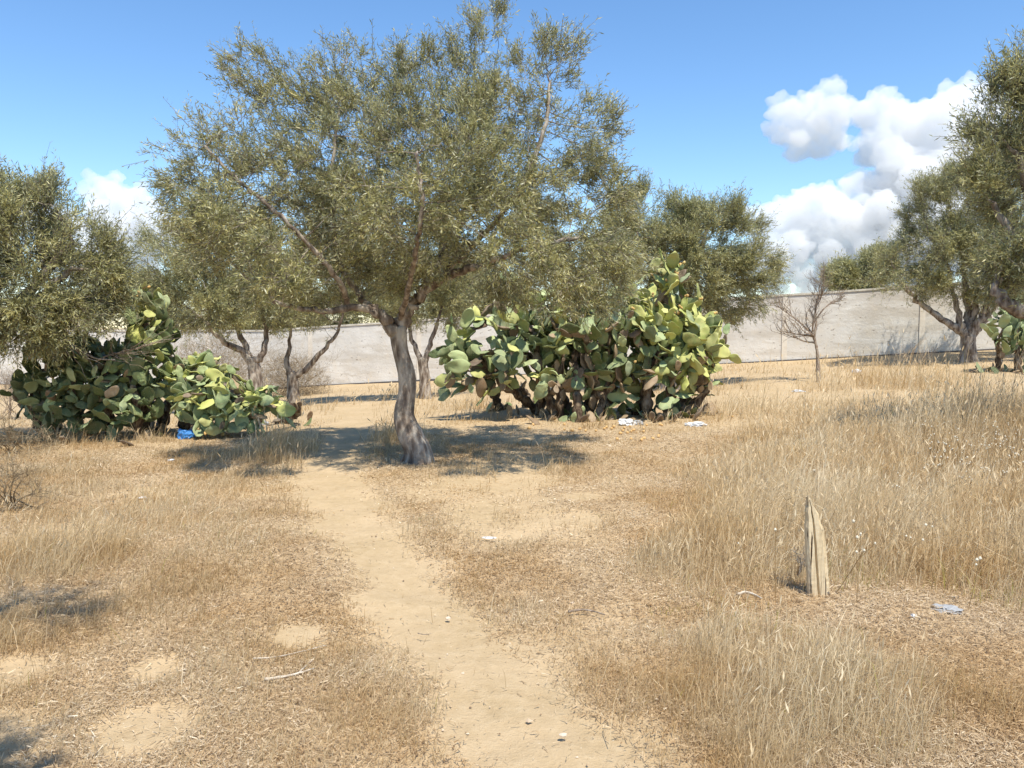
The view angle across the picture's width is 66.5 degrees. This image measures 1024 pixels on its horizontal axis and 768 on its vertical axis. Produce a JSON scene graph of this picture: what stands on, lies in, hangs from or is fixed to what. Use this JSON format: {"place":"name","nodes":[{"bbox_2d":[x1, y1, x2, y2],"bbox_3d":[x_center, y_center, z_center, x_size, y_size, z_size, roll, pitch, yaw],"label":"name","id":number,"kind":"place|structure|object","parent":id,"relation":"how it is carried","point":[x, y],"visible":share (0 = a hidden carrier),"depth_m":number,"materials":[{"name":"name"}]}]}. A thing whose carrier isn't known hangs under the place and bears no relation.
{"place":"outdoors","nodes":[
{"label":"outdoors","id":0,"kind":"place"},
{"bbox_2d":[0,328,1023,767],"bbox_3d":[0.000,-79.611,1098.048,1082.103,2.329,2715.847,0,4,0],"label":"ground","id":1,"kind":"structure","parent":0,"point":[470,748],"depth_m":4.80,"materials":[{"name":"beige soil"}]},
{"bbox_2d":[0,360,47,419],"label":"dry shrub","id":2,"kind":"object","parent":1,"relation":"on","point":[7,382],"visible":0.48,"depth_m":16.23,"materials":[{"name":"brown plant"}]},
{"bbox_2d":[0,444,61,510],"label":"dry shrub","id":3,"kind":"object","parent":1,"relation":"on","point":[14,474],"visible":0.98,"depth_m":6.79,"materials":[{"name":"brown plant"}]},
{"bbox_2d":[0,401,71,455],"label":"dry shrub","id":4,"kind":"object","parent":1,"relation":"on","point":[8,438],"visible":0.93,"depth_m":9.96,"materials":[{"name":"brown plant"}]},
{"bbox_2d":[0,144,160,385],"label":"olive tree","id":5,"kind":"object","parent":1,"relation":"on","point":[52,311],"visible":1,"depth_m":10.40,"materials":[{"name":"green plant"}]},
{"bbox_2d":[0,330,166,445],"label":"prickly pear","id":6,"kind":"object","parent":1,"relation":"on","point":[105,394],"visible":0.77,"depth_m":11.19,"materials":[{"name":"green plant"}]},
{"bbox_2d":[23,342,126,379],"bbox_3d":[-6.087,-0.511,10.793,1.262,0.958,0.555,0,4,0],"label":"dead branch","id":7,"kind":"object","parent":6,"relation":"on","point":[86,354],"visible":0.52,"depth_m":10.79,"materials":[{"name":"brown wood"}]},
{"bbox_2d":[96,306,190,367],"bbox_3d":[-5.099,-0.638,10.729,1.258,0.872,0.770,-1,4,-19],"label":"dead branch","id":8,"kind":"object","parent":6,"relation":"on","point":[123,351],"visible":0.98,"depth_m":10.87,"materials":[{"name":"brown wood"}]},
{"bbox_2d":[121,281,192,436],"bbox_3d":[-5.792,-0.311,12.168,1.555,2.487,2.178,-1,4,-10],"label":"prickly pear","id":9,"kind":"object","parent":1,"relation":"on","point":[143,329],"visible":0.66,"depth_m":11.51,"materials":[{"name":"green plant"}]},
{"bbox_2d":[177,429,195,439],"bbox_3d":[-4.752,0.727,11.395,0.298,0.157,0.167,0,4,0],"label":"plastic bag","id":10,"kind":"object","parent":1,"relation":"on","point":[185,434],"visible":0.97,"depth_m":11.35,"materials":[{"name":"blue plastic"}]},
{"bbox_2d":[123,195,311,390],"bbox_3d":[-6.602,-1.845,17.526,4.153,5.108,3.317,-1,4,-15],"label":"olive tree","id":11,"kind":"object","parent":1,"relation":"on","point":[209,299],"visible":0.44,"depth_m":16.98,"materials":[{"name":"green plant"}]},
{"bbox_2d":[132,349,312,436],"bbox_3d":[-4.709,0.185,12.595,3.053,1.550,3.021,0,4,0],"label":"prickly pear","id":12,"kind":"object","parent":1,"relation":"on","point":[202,397],"visible":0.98,"depth_m":11.46,"materials":[{"name":"green plant"}]},
{"bbox_2d":[150,319,317,389],"bbox_3d":[-9.669,-1.176,26.559,6.771,3.343,4.815,-4,6,-40],"label":"dry shrub","id":13,"kind":"object","parent":1,"relation":"on","point":[244,372],"visible":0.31,"depth_m":26.02,"materials":[{"name":"brown plant"}]},
{"bbox_2d":[116,266,402,329],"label":"olive tree","id":14,"kind":"object","parent":1,"relation":"on","point":[251,325],"visible":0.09,"depth_m":41.28,"materials":[{"name":"green plant"}]},
{"bbox_2d":[254,645,324,658],"bbox_3d":[-1.077,1.310,3.810,0.362,0.019,0.034,-3,5,-32],"label":"stick","id":15,"kind":"object","parent":1,"relation":"on","point":[283,655],"visible":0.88,"depth_m":3.77,"materials":[{"name":"beige wood"}]},
{"bbox_2d":[230,333,367,395],"bbox_3d":[-7.284,-0.776,24.168,5.372,2.690,3.657,3,5,33],"label":"dry shrub","id":16,"kind":"object","parent":1,"relation":"on","point":[284,378],"visible":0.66,"depth_m":24.30,"materials":[{"name":"brown plant"}]},
{"bbox_2d":[247,201,402,402],"bbox_3d":[-4.696,-1.928,19.345,4.462,5.236,3.200,0,4,0],"label":"olive tree","id":17,"kind":"object","parent":1,"relation":"on","point":[292,382],"visible":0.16,"depth_m":19.44,"materials":[{"name":"green plant"}]},
{"bbox_2d":[122,0,662,464],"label":"olive tree","id":18,"kind":"object","parent":1,"relation":"on","point":[366,212],"visible":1,"depth_m":8.51,"materials":[{"name":"green plant"}]},
{"bbox_2d":[350,198,494,398],"bbox_3d":[-2.236,-2.106,18.935,4.188,5.185,2.886,0,4,0],"label":"olive tree","id":19,"kind":"object","parent":1,"relation":"on","point":[447,298],"visible":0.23,"depth_m":18.89,"materials":[{"name":"green plant"}]},
{"bbox_2d":[418,257,510,318],"bbox_3d":[-1.917,-3.817,39.762,6.381,5.746,4.530,0,4,0],"label":"olive tree","id":20,"kind":"object","parent":1,"relation":"on","point":[464,288],"visible":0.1,"depth_m":38.74,"materials":[{"name":"green plant"}]},
{"bbox_2d":[482,536,495,538],"bbox_3d":[-0.173,1.157,5.882,0.101,0.015,0.057,-2,5,-22],"label":"paper scrap","id":21,"kind":"object","parent":1,"relation":"on","point":[488,537],"visible":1,"depth_m":5.88,"materials":[{"name":"white paper"}]},
{"bbox_2d":[2,440,995,767],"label":"pebbles","id":22,"kind":"object","parent":1,"relation":"on","point":[528,720],"visible":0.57,"depth_m":3.85,"materials":[{"name":"beige stone"}]},
{"bbox_2d":[428,264,587,417],"bbox_3d":[0.275,-0.763,14.317,2.540,3.067,3.380,2,5,27],"label":"prickly pear","id":23,"kind":"object","parent":1,"relation":"on","point":[498,364],"visible":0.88,"depth_m":13.60,"materials":[{"name":"green plant"}]},
{"bbox_2d":[0,283,1020,389],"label":"boundary wall","id":24,"kind":"structure","parent":1,"relation":"on","point":[858,317],"depth_m":25.44,"materials":[{"name":"grey concrete"}]},
{"bbox_2d":[0,319,1023,767],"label":"dry grass","id":25,"kind":"structure","parent":1,"relation":"on","point":[856,465],"depth_m":5.17,"materials":[{"name":"beige plant"}]},
{"bbox_2d":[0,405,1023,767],"bbox_3d":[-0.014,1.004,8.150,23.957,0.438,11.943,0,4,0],"label":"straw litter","id":26,"kind":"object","parent":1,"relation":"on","point":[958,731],"visible":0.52,"depth_m":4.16,"materials":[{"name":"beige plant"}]},
{"bbox_2d":[264,660,313,680],"bbox_3d":[-1.004,1.323,3.594,0.081,0.020,0.276,3,5,37],"label":"stick","id":27,"kind":"object","parent":26,"relation":"on","point":[281,676],"visible":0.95,"depth_m":3.55,"materials":[{"name":"beige wood"}]},
{"bbox_2d":[568,609,604,614],"bbox_3d":[0.424,1.289,4.414,0.218,0.023,0.050,1,4,19],"label":"stick","id":28,"kind":"object","parent":1,"relation":"on","point":[569,611],"visible":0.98,"depth_m":4.43,"materials":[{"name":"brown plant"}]},
{"bbox_2d":[526,259,649,424],"bbox_3d":[1.327,-0.823,13.836,2.212,3.138,2.297,0,4,0],"label":"prickly pear","id":29,"kind":"object","parent":1,"relation":"on","point":[599,362],"visible":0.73,"depth_m":13.57,"materials":[{"name":"green plant"}]},
{"bbox_2d":[617,418,636,425],"bbox_3d":[1.881,0.617,12.751,0.319,0.108,0.185,0,4,0],"label":"plastic bag","id":30,"kind":"object","parent":1,"relation":"on","point":[627,422],"visible":0.98,"depth_m":12.71,"materials":[{"name":"grey plastic"}]},
{"bbox_2d":[616,248,741,422],"bbox_3d":[2.723,-0.811,13.785,2.446,3.109,1.870,0,4,0],"label":"prickly pear","id":31,"kind":"object","parent":1,"relation":"on","point":[683,336],"visible":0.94,"depth_m":13.39,"materials":[{"name":"green plant"}]},
{"bbox_2d":[572,168,800,390],"bbox_3d":[4.018,-2.473,18.841,5.722,5.459,3.830,0,4,0],"label":"olive tree","id":32,"kind":"object","parent":1,"relation":"on","point":[682,231],"visible":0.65,"depth_m":18.24,"materials":[{"name":"green plant"}]},
{"bbox_2d":[684,421,706,426],"bbox_3d":[2.951,0.640,12.489,0.373,0.075,0.214,0,4,-7],"label":"plastic bag","id":33,"kind":"object","parent":1,"relation":"on","point":[697,423],"visible":0.88,"depth_m":12.47,"materials":[{"name":"grey plastic"}]},
{"bbox_2d":[736,591,761,598],"bbox_3d":[1.417,1.252,4.641,0.151,0.020,0.067,3,5,31],"label":"stick","id":34,"kind":"object","parent":1,"relation":"on","point":[741,592],"visible":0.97,"depth_m":4.66,"materials":[{"name":"beige wood"}]},
{"bbox_2d":[787,546,805,577],"bbox_3d":[1.809,1.126,4.933,0.170,0.224,0.268,0,4,0],"label":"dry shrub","id":35,"kind":"object","parent":1,"relation":"on","point":[800,562],"visible":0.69,"depth_m":4.93,"materials":[{"name":"brown plant"}]},
{"bbox_2d":[760,261,846,379],"bbox_3d":[6.831,-1.485,18.649,1.950,3.102,1.757,4,6,41],"label":"bare sapling","id":36,"kind":"object","parent":1,"relation":"on","point":[817,299],"visible":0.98,"depth_m":18.67,"materials":[{"name":"brown plant"}]},
{"bbox_2d":[804,496,829,597],"bbox_3d":[1.818,1.031,4.645,0.166,0.762,0.068,0,4,0],"label":"wooden stake","id":37,"kind":"object","parent":1,"relation":"on","point":[817,579],"visible":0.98,"depth_m":4.62,"materials":[{"name":"brown wood"}]},
{"bbox_2d":[809,250,858,290],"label":"olive tree","id":38,"kind":"object","parent":1,"relation":"on","point":[827,267],"visible":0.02,"depth_m":43.73,"materials":[{"name":"green plant"}]},
{"bbox_2d":[822,236,908,290],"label":"olive tree","id":39,"kind":"object","parent":1,"relation":"on","point":[848,269],"visible":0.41,"depth_m":41.25,"materials":[{"name":"green plant"}]},
{"bbox_2d":[738,402,1023,606],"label":"dry weed stalks","id":40,"kind":"object","parent":1,"relation":"on","point":[925,524],"visible":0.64,"depth_m":7.24,"materials":[{"name":"beige plant"}]},
{"bbox_2d":[891,337,940,365],"bbox_3d":[10.901,-0.854,20.939,1.603,0.853,1.043,-1,4,-12],"label":"dry shrub","id":41,"kind":"object","parent":1,"relation":"on","point":[926,355],"visible":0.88,"depth_m":21.02,"materials":[{"name":"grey plant"}]},
{"bbox_2d":[840,141,1023,362],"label":"olive tree","id":42,"kind":"object","parent":1,"relation":"on","point":[953,241],"visible":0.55,"depth_m":21.14,"materials":[{"name":"green plant"}]},
{"bbox_2d":[931,603,962,614],"bbox_3d":[2.421,1.250,4.360,0.169,0.031,0.129,0,4,0],"label":"plastic bag","id":43,"kind":"object","parent":1,"relation":"on","point":[954,608],"visible":0.88,"depth_m":4.34,"materials":[{"name":"grey plastic"}]},
{"bbox_2d":[930,8,1023,319],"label":"olive tree","id":44,"kind":"object","parent":1,"relation":"on","point":[1003,275],"visible":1,"depth_m":10.20,"materials":[{"name":"green plant"}]},
{"bbox_2d":[970,295,1023,373],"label":"prickly pear","id":45,"kind":"object","parent":1,"relation":"on","point":[1009,325],"visible":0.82,"depth_m":18.87,"materials":[{"name":"green plant"}]},
{"bbox_2d":[0,0,1023,327],"label":"sky","id":46,"kind":"structure","parent":0,"point":[824,107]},
{"bbox_2d":[304,364,727,767],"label":"path","id":47,"kind":"structure","parent":0,"point":[390,568],"depth_m":3.95,"materials":[{"name":"beige soil"}]}
]}

